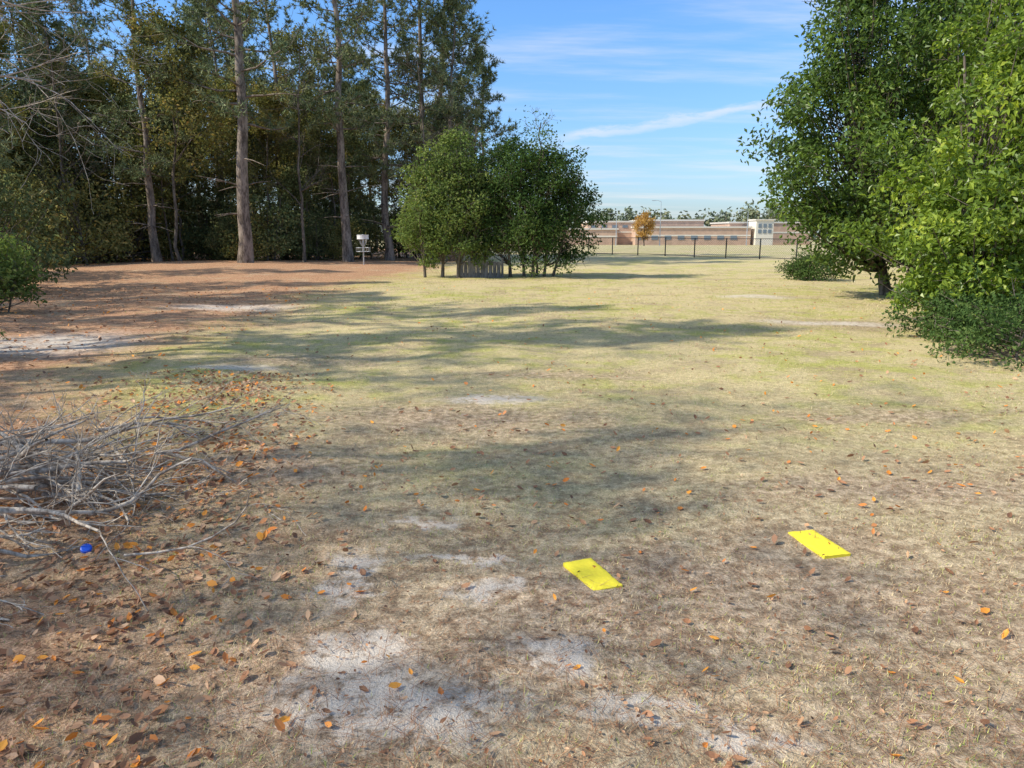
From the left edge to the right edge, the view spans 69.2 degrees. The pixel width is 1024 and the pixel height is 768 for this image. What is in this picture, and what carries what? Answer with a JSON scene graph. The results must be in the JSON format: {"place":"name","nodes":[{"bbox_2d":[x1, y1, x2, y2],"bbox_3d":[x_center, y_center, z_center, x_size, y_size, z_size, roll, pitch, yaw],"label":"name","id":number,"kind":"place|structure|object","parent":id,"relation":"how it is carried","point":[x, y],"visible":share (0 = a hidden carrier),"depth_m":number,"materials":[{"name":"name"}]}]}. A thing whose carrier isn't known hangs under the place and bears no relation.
{"place":"outdoors","nodes":[
{"label":"outdoors","id":0,"kind":"place"},
{"bbox_2d":[0,0,1012,232],"label":"sky","id":1,"kind":"structure","parent":0,"point":[661,94],"materials":[{"name":"blue"}]},
{"bbox_2d":[0,235,1023,767],"bbox_3d":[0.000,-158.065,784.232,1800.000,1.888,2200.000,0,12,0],"label":"ground","id":2,"kind":"structure","parent":0,"point":[90,283],"depth_m":4.43,"materials":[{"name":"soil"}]},
{"bbox_2d":[0,102,17,157],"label":"pine tree","id":3,"kind":"object","parent":2,"relation":"on","point":[4,122],"visible":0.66,"depth_m":26.01,"materials":[{"name":"green plant"}]},
{"bbox_2d":[1,176,43,246],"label":"understory bush","id":4,"kind":"object","parent":2,"relation":"on","point":[25,209],"visible":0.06,"depth_m":27.08,"materials":[{"name":"green plant"}]},
{"bbox_2d":[0,225,47,311],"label":"green shrub","id":5,"kind":"object","parent":2,"relation":"on","point":[13,276],"visible":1,"depth_m":14.82,"materials":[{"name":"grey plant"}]},
{"bbox_2d":[0,96,48,200],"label":"woodland tree","id":6,"kind":"object","parent":2,"relation":"on","point":[19,139],"visible":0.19,"depth_m":34.13,"materials":[{"name":"green plant"}]},
{"bbox_2d":[0,51,50,238],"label":"pine tree","id":7,"kind":"object","parent":2,"relation":"on","point":[4,150],"visible":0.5,"depth_m":20.83,"materials":[{"name":"green plant"}]},
{"bbox_2d":[0,92,51,209],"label":"woodland tree","id":8,"kind":"object","parent":2,"relation":"on","point":[7,136],"visible":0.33,"depth_m":31.36,"materials":[{"name":"green plant"}]},
{"bbox_2d":[0,0,52,88],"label":"pine tree","id":9,"kind":"object","parent":2,"relation":"on","point":[18,14],"visible":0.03,"depth_m":56.16,"materials":[{"name":"green plant"}]},
{"bbox_2d":[0,154,74,270],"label":"understory bush","id":10,"kind":"object","parent":2,"relation":"on","point":[45,238],"visible":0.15,"depth_m":24.10,"materials":[{"name":"green plant"}]},
{"bbox_2d":[0,165,81,293],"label":"understory bush","id":11,"kind":"object","parent":2,"relation":"on","point":[49,256],"visible":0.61,"depth_m":19.74,"materials":[{"name":"green plant"}]},
{"bbox_2d":[5,88,85,241],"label":"woodland tree","id":12,"kind":"object","parent":2,"relation":"on","point":[27,157],"visible":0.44,"depth_m":35.55,"materials":[{"name":"green plant"}]},
{"bbox_2d":[7,164,83,254],"bbox_3d":[-24.017,-8.236,36.182,5.376,5.185,4.736,8,14,33],"label":"understory bush","id":13,"kind":"object","parent":2,"relation":"on","point":[55,226],"visible":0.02,"depth_m":36.39,"materials":[{"name":"green plant"}]},
{"bbox_2d":[0,0,105,234],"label":"woodland tree","id":14,"kind":"object","parent":2,"relation":"on","point":[4,48],"visible":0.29,"depth_m":36.85,"materials":[{"name":"green plant"}]},
{"bbox_2d":[5,0,125,264],"bbox_3d":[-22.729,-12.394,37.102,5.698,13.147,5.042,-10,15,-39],"label":"pine tree","id":15,"kind":"object","parent":2,"relation":"on","point":[51,25],"visible":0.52,"depth_m":36.05,"materials":[{"name":"green plant"}]},
{"bbox_2d":[4,39,132,198],"bbox_3d":[-23.943,-12.579,40.396,7.034,11.936,6.206,-2,12,-10],"label":"woodland tree","id":16,"kind":"object","parent":2,"relation":"on","point":[67,115],"visible":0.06,"depth_m":39.27,"materials":[{"name":"green plant"}]},
{"bbox_2d":[23,152,139,266],"bbox_3d":[-19.606,-7.708,33.266,4.696,5.141,5.331,3,12,13],"label":"understory bush","id":17,"kind":"object","parent":2,"relation":"on","point":[91,249],"visible":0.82,"depth_m":33.40,"materials":[{"name":"green plant"}]},
{"bbox_2d":[0,0,163,213],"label":"bare tree","id":18,"kind":"object","parent":2,"relation":"on","point":[28,79],"visible":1,"depth_m":9.70,"materials":[{"name":"grey wood"}]},
{"bbox_2d":[43,0,122,200],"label":"pine tree","id":19,"kind":"object","parent":2,"relation":"on","point":[87,23],"visible":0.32,"depth_m":49.30,"materials":[{"name":"green plant"}]},
{"bbox_2d":[48,68,125,260],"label":"pine tree","id":20,"kind":"object","parent":2,"relation":"on","point":[86,146],"visible":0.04,"depth_m":41.69,"materials":[{"name":"green plant"}]},
{"bbox_2d":[63,193,131,262],"bbox_3d":[-21.273,-7.920,38.152,3.760,3.626,3.312,-11,16,-44],"label":"understory bush","id":21,"kind":"object","parent":2,"relation":"on","point":[87,217],"visible":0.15,"depth_m":37.89,"materials":[{"name":"green plant"}]},
{"bbox_2d":[74,144,123,260],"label":"woodland tree","id":22,"kind":"object","parent":2,"relation":"on","point":[100,163],"visible":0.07,"depth_m":39.70,"materials":[{"name":"green plant"}]},
{"bbox_2d":[54,67,154,260],"bbox_3d":[-20.958,-11.112,38.544,5.104,9.704,4.006,5,13,24],"label":"woodland tree","id":23,"kind":"object","parent":2,"relation":"on","point":[95,94],"visible":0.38,"depth_m":37.41,"materials":[{"name":"green plant"}]},
{"bbox_2d":[76,53,156,259],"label":"woodland tree","id":24,"kind":"object","parent":2,"relation":"on","point":[113,81],"visible":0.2,"depth_m":41.01,"materials":[{"name":"green plant"}]},
{"bbox_2d":[60,0,206,261],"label":"pine tree","id":25,"kind":"object","parent":2,"relation":"on","point":[145,173],"visible":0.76,"depth_m":34.17,"materials":[{"name":"green plant"}]},
{"bbox_2d":[76,148,198,261],"bbox_3d":[-19.377,-9.103,38.230,6.128,5.910,5.398,-5,13,-24],"label":"understory bush","id":26,"kind":"object","parent":2,"relation":"on","point":[135,213],"visible":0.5,"depth_m":37.69,"materials":[{"name":"green plant"}]},
{"bbox_2d":[94,165,191,261],"bbox_3d":[-19.858,-9.187,39.860,4.971,5.442,5.643,-2,12,-10],"label":"understory bush","id":27,"kind":"object","parent":2,"relation":"on","point":[146,243],"visible":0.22,"depth_m":39.10,"materials":[{"name":"green plant"}]},
{"bbox_2d":[99,72,209,260],"bbox_3d":[-17.363,-11.004,37.537,5.065,9.767,4.105,1,12,7],"label":"woodland tree","id":28,"kind":"object","parent":2,"relation":"on","point":[148,109],"visible":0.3,"depth_m":36.78,"materials":[{"name":"green plant"}]},
{"bbox_2d":[0,366,332,627],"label":"branch pile","id":29,"kind":"object","parent":2,"relation":"on","point":[30,468],"visible":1,"depth_m":4.47,"materials":[{"name":"grey wood"}]},
{"bbox_2d":[116,81,234,260],"bbox_3d":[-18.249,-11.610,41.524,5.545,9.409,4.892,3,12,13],"label":"woodland tree","id":30,"kind":"object","parent":2,"relation":"on","point":[200,179],"visible":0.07,"depth_m":41.18,"materials":[{"name":"green plant"}]},
{"bbox_2d":[112,0,249,260],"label":"woodland tree","id":31,"kind":"object","parent":2,"relation":"on","point":[185,89],"visible":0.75,"depth_m":33.88,"materials":[{"name":"green plant"}]},
{"bbox_2d":[155,144,211,257],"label":"woodland tree","id":32,"kind":"object","parent":2,"relation":"on","point":[196,181],"visible":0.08,"depth_m":44.46,"materials":[{"name":"green plant"}]},
{"bbox_2d":[158,96,224,257],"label":"pine tree","id":33,"kind":"object","parent":2,"relation":"on","point":[193,193],"visible":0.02,"depth_m":47.05,"materials":[{"name":"green plant"}]},
{"bbox_2d":[158,185,232,259],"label":"understory bush","id":34,"kind":"object","parent":2,"relation":"on","point":[193,202],"visible":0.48,"depth_m":40.23,"materials":[{"name":"green plant"}]},
{"bbox_2d":[176,0,231,200],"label":"pine tree","id":35,"kind":"object","parent":2,"relation":"on","point":[207,34],"visible":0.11,"depth_m":48.48,"materials":[{"name":"green plant"}]},
{"bbox_2d":[167,0,252,220],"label":"pine tree","id":36,"kind":"object","parent":2,"relation":"on","point":[183,3],"visible":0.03,"depth_m":52.48,"materials":[{"name":"green plant"}]},
{"bbox_2d":[174,0,262,204],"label":"pine tree","id":37,"kind":"object","parent":2,"relation":"on","point":[200,12],"visible":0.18,"depth_m":44.00,"materials":[{"name":"green plant"}]},
{"bbox_2d":[179,183,259,259],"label":"understory bush","id":38,"kind":"object","parent":2,"relation":"on","point":[203,231],"visible":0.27,"depth_m":40.40,"materials":[{"name":"green plant"}]},
{"bbox_2d":[132,0,312,262],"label":"pine tree","id":39,"kind":"object","parent":2,"relation":"on","point":[240,113],"visible":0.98,"depth_m":33.19,"materials":[{"name":"green plant"}]},
{"bbox_2d":[201,208,255,259],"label":"understory bush","id":40,"kind":"object","parent":2,"relation":"on","point":[213,254],"visible":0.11,"depth_m":40.20,"materials":[{"name":"green plant"}]},
{"bbox_2d":[200,210,262,260],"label":"understory bush","id":41,"kind":"object","parent":2,"relation":"on","point":[219,225],"visible":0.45,"depth_m":38.16,"materials":[{"name":"green plant"}]},
{"bbox_2d":[183,65,288,197],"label":"woodland tree","id":42,"kind":"object","parent":2,"relation":"on","point":[231,96],"visible":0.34,"depth_m":39.20,"materials":[{"name":"green plant"}]},
{"bbox_2d":[206,1,275,211],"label":"pine tree","id":43,"kind":"object","parent":2,"relation":"on","point":[248,39],"visible":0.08,"depth_m":51.38,"materials":[{"name":"green plant"}]},
{"bbox_2d":[220,120,276,257],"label":"woodland tree","id":44,"kind":"object","parent":2,"relation":"on","point":[249,148],"visible":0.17,"depth_m":41.54,"materials":[{"name":"green plant"}]},
{"bbox_2d":[218,197,289,260],"bbox_3d":[-13.369,-7.897,37.781,3.587,3.459,3.159,7,14,31],"label":"understory bush","id":45,"kind":"object","parent":2,"relation":"on","point":[260,249],"visible":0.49,"depth_m":37.62,"materials":[{"name":"green plant"}]},
{"bbox_2d":[218,77,311,259],"bbox_3d":[-13.033,-11.350,39.816,4.998,9.503,3.922,-7,13,-30],"label":"woodland tree","id":46,"kind":"object","parent":2,"relation":"on","point":[258,103],"visible":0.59,"depth_m":39.26,"materials":[{"name":"green plant"}]},
{"bbox_2d":[213,183,317,260],"bbox_3d":[-12.754,-8.411,38.665,5.146,4.156,4.806,-2,12,-11],"label":"understory bush","id":47,"kind":"object","parent":2,"relation":"on","point":[270,214],"visible":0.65,"depth_m":37.93,"materials":[{"name":"green plant"}]},
{"bbox_2d":[229,0,319,259],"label":"pine tree","id":48,"kind":"object","parent":2,"relation":"on","point":[270,13],"visible":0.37,"depth_m":40.83,"materials":[{"name":"green plant"}]},
{"bbox_2d":[252,193,325,259],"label":"understory bush","id":49,"kind":"object","parent":2,"relation":"on","point":[295,242],"visible":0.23,"depth_m":40.58,"materials":[{"name":"green plant"}]},
{"bbox_2d":[270,94,322,256],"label":"pine tree","id":50,"kind":"object","parent":2,"relation":"on","point":[300,135],"visible":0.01,"depth_m":47.17,"materials":[{"name":"green plant"}]},
{"bbox_2d":[263,81,336,184],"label":"woodland tree","id":51,"kind":"object","parent":2,"relation":"on","point":[312,95],"visible":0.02,"depth_m":48.55,"materials":[{"name":"green plant"}]},
{"bbox_2d":[248,40,360,261],"bbox_3d":[-10.494,-11.342,37.201,5.072,10.495,3.882,2,12,11],"label":"bare tree","id":52,"kind":"object","parent":2,"relation":"on","point":[301,205],"visible":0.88,"depth_m":36.78,"materials":[{"name":"plant"}]},
{"bbox_2d":[275,130,336,259],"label":"woodland tree","id":53,"kind":"object","parent":2,"relation":"on","point":[288,174],"visible":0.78,"depth_m":39.89,"materials":[{"name":"green plant"}]},
{"bbox_2d":[250,22,372,212],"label":"woodland tree","id":54,"kind":"object","parent":2,"relation":"on","point":[298,44],"visible":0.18,"depth_m":44.84,"materials":[{"name":"green plant"}]},
{"bbox_2d":[288,213,341,259],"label":"understory bush","id":55,"kind":"object","parent":2,"relation":"on","point":[315,252],"visible":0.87,"depth_m":39.98,"materials":[{"name":"green plant"}]},
{"bbox_2d":[297,50,336,204],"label":"pine tree","id":56,"kind":"object","parent":2,"relation":"on","point":[319,66],"visible":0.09,"depth_m":59.74,"materials":[{"name":"green plant"}]},
{"bbox_2d":[290,110,368,258],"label":"woodland tree","id":57,"kind":"object","parent":2,"relation":"on","point":[328,138],"visible":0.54,"depth_m":40.99,"materials":[{"name":"green plant"}]},
{"bbox_2d":[289,180,381,258],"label":"understory bush","id":58,"kind":"object","parent":2,"relation":"on","point":[331,205],"visible":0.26,"depth_m":43.05,"materials":[{"name":"green plant"}]},
{"bbox_2d":[285,0,387,261],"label":"pine tree","id":59,"kind":"object","parent":2,"relation":"on","point":[337,111],"visible":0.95,"depth_m":37.34,"materials":[{"name":"green plant"}]},
{"bbox_2d":[320,208,368,260],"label":"understory bush","id":60,"kind":"object","parent":2,"relation":"on","point":[337,249],"visible":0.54,"depth_m":40.35,"materials":[{"name":"green plant"}]},
{"bbox_2d":[312,80,378,237],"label":"pine tree","id":61,"kind":"object","parent":2,"relation":"on","point":[344,88],"visible":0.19,"depth_m":43.39,"materials":[{"name":"green plant"}]},
{"bbox_2d":[302,82,391,257],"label":"woodland tree","id":62,"kind":"object","parent":2,"relation":"on","point":[373,101],"visible":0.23,"depth_m":44.36,"materials":[{"name":"green plant"}]},
{"bbox_2d":[311,41,389,222],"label":"pine tree","id":63,"kind":"object","parent":2,"relation":"on","point":[353,81],"visible":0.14,"depth_m":47.02,"materials":[{"name":"green plant"}]},
{"bbox_2d":[326,217,374,258],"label":"understory bush","id":64,"kind":"object","parent":2,"relation":"on","point":[358,239],"visible":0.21,"depth_m":43.30,"materials":[{"name":"green plant"}]},
{"bbox_2d":[356,234,370,264],"bbox_3d":[-7.000,-6.277,34.951,0.684,1.520,0.684,0,12,0],"label":"disc golf basket","id":65,"kind":"object","parent":2,"relation":"on","point":[362,237],"visible":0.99,"depth_m":34.82,"materials":[{"name":"metal"}]},
{"bbox_2d":[351,77,397,252],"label":"pine tree","id":66,"kind":"object","parent":2,"relation":"on","point":[362,80],"visible":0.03,"depth_m":58.51,"materials":[{"name":"green plant"}]},
{"bbox_2d":[357,212,394,258],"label":"understory bush","id":67,"kind":"object","parent":2,"relation":"on","point":[375,245],"visible":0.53,"depth_m":44.32,"materials":[{"name":"green plant"}]},
{"bbox_2d":[322,0,441,260],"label":"pine tree","id":68,"kind":"object","parent":2,"relation":"on","point":[384,147],"visible":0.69,"depth_m":39.91,"materials":[{"name":"green plant"}]},
{"bbox_2d":[352,99,413,206],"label":"woodland tree","id":69,"kind":"object","parent":2,"relation":"on","point":[381,132],"visible":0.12,"depth_m":49.19,"materials":[{"name":"green plant"}]},
{"bbox_2d":[362,190,419,257],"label":"understory bush","id":70,"kind":"object","parent":2,"relation":"on","point":[393,216],"visible":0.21,"depth_m":47.40,"materials":[{"name":"green plant"}]},
{"bbox_2d":[379,103,433,257],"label":"woodland tree","id":71,"kind":"object","parent":2,"relation":"on","point":[400,129],"visible":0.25,"depth_m":44.87,"materials":[{"name":"green plant"}]},
{"bbox_2d":[390,208,435,257],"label":"understory bush","id":72,"kind":"object","parent":2,"relation":"on","point":[396,245],"visible":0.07,"depth_m":47.80,"materials":[{"name":"green plant"}]},
{"bbox_2d":[375,42,475,254],"bbox_3d":[-4.425,-11.725,38.215,5.371,11.113,4.110,-2,12,-10],"label":"tree","id":73,"kind":"object","parent":2,"relation":"on","point":[421,104],"visible":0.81,"depth_m":37.98,"materials":[{"name":"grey plant"}]},
{"bbox_2d":[366,0,485,259],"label":"pine tree","id":74,"kind":"object","parent":2,"relation":"on","point":[419,34],"visible":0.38,"depth_m":41.93,"materials":[{"name":"green plant"}]},
{"bbox_2d":[394,95,467,187],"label":"woodland tree","id":75,"kind":"object","parent":2,"relation":"on","point":[418,117],"visible":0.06,"depth_m":46.56,"materials":[{"name":"green plant"}]},
{"bbox_2d":[387,0,489,256],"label":"pine tree","id":76,"kind":"object","parent":2,"relation":"on","point":[426,41],"visible":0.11,"depth_m":46.03,"materials":[{"name":"green plant"}]},
{"bbox_2d":[390,0,511,261],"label":"pine tree","id":77,"kind":"object","parent":2,"relation":"on","point":[440,19],"visible":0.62,"depth_m":39.93,"materials":[{"name":"green plant"}]},
{"bbox_2d":[384,123,523,277],"bbox_3d":[-2.134,-6.476,26.658,4.821,5.489,3.748,-3,12,-14],"label":"tree","id":78,"kind":"object","parent":2,"relation":"on","point":[446,238],"visible":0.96,"depth_m":26.15,"materials":[{"name":"green plant"}]},
{"bbox_2d":[453,81,500,258],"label":"bare tree","id":79,"kind":"object","parent":2,"relation":"on","point":[475,128],"visible":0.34,"depth_m":39.92,"materials":[{"name":"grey plant"}]},
{"bbox_2d":[443,44,518,259],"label":"pine tree","id":80,"kind":"object","parent":2,"relation":"on","point":[484,92],"visible":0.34,"depth_m":42.29,"materials":[{"name":"green plant"}]},
{"bbox_2d":[459,258,503,277],"bbox_3d":[-1.150,-4.196,26.951,1.690,0.758,0.110,0,12,0],"label":"wooden fence","id":81,"kind":"object","parent":2,"relation":"on","point":[471,270],"visible":0.7,"depth_m":26.91,"materials":[{"name":"grey wood"}]},
{"bbox_2d":[466,123,500,260],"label":"tree","id":82,"kind":"object","parent":2,"relation":"on","point":[482,148],"visible":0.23,"depth_m":26.99,"materials":[{"name":"green plant"}]},
{"bbox_2d":[0,363,1023,767],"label":"pine straw","id":83,"kind":"object","parent":2,"relation":"on","point":[518,759],"visible":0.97,"depth_m":2.82,"materials":[{"name":"plant"}]},
{"bbox_2d":[0,279,1023,767],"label":"fallen leaves","id":84,"kind":"object","parent":2,"relation":"on","point":[158,681],"visible":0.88,"depth_m":3.65,"materials":[{"name":"brown plant"}]},
{"bbox_2d":[452,127,607,277],"bbox_3d":[0.551,-6.451,26.645,5.970,5.411,3.948,0,12,0],"label":"tree","id":85,"kind":"object","parent":2,"relation":"on","point":[524,193],"visible":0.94,"depth_m":26.14,"materials":[{"name":"green plant"}]},
{"bbox_2d":[169,199,898,239],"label":"distant tree line","id":86,"kind":"object","parent":2,"relation":"on","point":[752,213],"visible":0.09,"depth_m":288.02,"materials":[{"name":"green plant"}]},
{"bbox_2d":[502,105,575,275],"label":"tree","id":87,"kind":"object","parent":2,"relation":"on","point":[544,121],"visible":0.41,"depth_m":26.45,"materials":[{"name":"green plant"}]},
{"bbox_2d":[563,558,622,590],"bbox_3d":[0.389,0.932,3.615,0.156,0.034,0.324,-5,12,-21],"label":"yellow tee marker","id":88,"kind":"object","parent":2,"relation":"on","point":[598,573],"visible":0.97,"depth_m":3.59,"materials":[{"name":"plastic"}]},
{"bbox_2d":[631,210,655,245],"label":"autumn tree","id":89,"kind":"object","parent":2,"relation":"on","point":[645,220],"visible":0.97,"depth_m":144.37,"materials":[{"name":"orange plant"}]},
{"bbox_2d":[480,236,851,260],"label":"chain link fence","id":90,"kind":"object","parent":2,"relation":"on","point":[726,241],"visible":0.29,"depth_m":49.00,"materials":[{"name":"metal"}]},
{"bbox_2d":[560,221,810,244],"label":"walls","id":91,"kind":"structure","parent":2,"relation":"on","point":[778,227],"depth_m":183.22,"materials":[{"name":"beige brick"}]},
{"bbox_2d":[591,224,771,239],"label":"windows","id":92,"kind":"structure","parent":91,"relation":"attached to","point":[682,237],"depth_m":180.44,"materials":[{"name":"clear glass"}]},
{"bbox_2d":[568,219,799,229],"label":"roof fascia","id":93,"kind":"structure","parent":91,"relation":"on","point":[684,226],"depth_m":182.79,"materials":[{"name":"white metal"}]},
{"bbox_2d":[574,231,809,236],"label":"stone bands","id":94,"kind":"object","parent":91,"relation":"attached to","point":[686,235],"visible":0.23,"depth_m":180.36,"materials":[{"name":"beige stone"}]},
{"bbox_2d":[749,220,773,244],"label":"entrance tower","id":95,"kind":"structure","parent":2,"relation":"on","point":[754,230],"depth_m":179.50,"materials":[{"name":"white paint"}]},
{"bbox_2d":[774,250,842,281],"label":"shrub","id":96,"kind":"object","parent":2,"relation":"on","point":[799,268],"visible":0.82,"depth_m":25.43,"materials":[{"name":"green plant"}]},
{"bbox_2d":[788,530,850,558],"bbox_3d":[1.655,0.864,4.012,0.156,0.035,0.324,-3,12,-13],"label":"yellow tee marker","id":97,"kind":"object","parent":2,"relation":"on","point":[819,546],"visible":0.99,"depth_m":3.97,"materials":[{"name":"plastic"}]},
{"bbox_2d":[736,0,1023,295],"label":"oak tree","id":98,"kind":"object","parent":2,"relation":"on","point":[868,99],"visible":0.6,"depth_m":17.47,"materials":[{"name":"green plant"}]},
{"bbox_2d":[820,0,1023,332],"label":"laurel tree","id":99,"kind":"object","parent":2,"relation":"on","point":[985,231],"visible":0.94,"depth_m":11.58,"materials":[{"name":"green plant"}]},
{"bbox_2d":[880,288,1019,342],"bbox_3d":[6.829,-1.034,11.457,1.976,0.972,1.525,0,12,0],"label":"shrub","id":100,"kind":"object","parent":2,"relation":"on","point":[943,302],"visible":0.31,"depth_m":11.45,"materials":[{"name":"green plant"}]},
{"bbox_2d":[916,281,1023,371],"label":"shrub","id":101,"kind":"object","parent":2,"relation":"on","point":[1002,325],"visible":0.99,"depth_m":9.59,"materials":[{"name":"green plant"}]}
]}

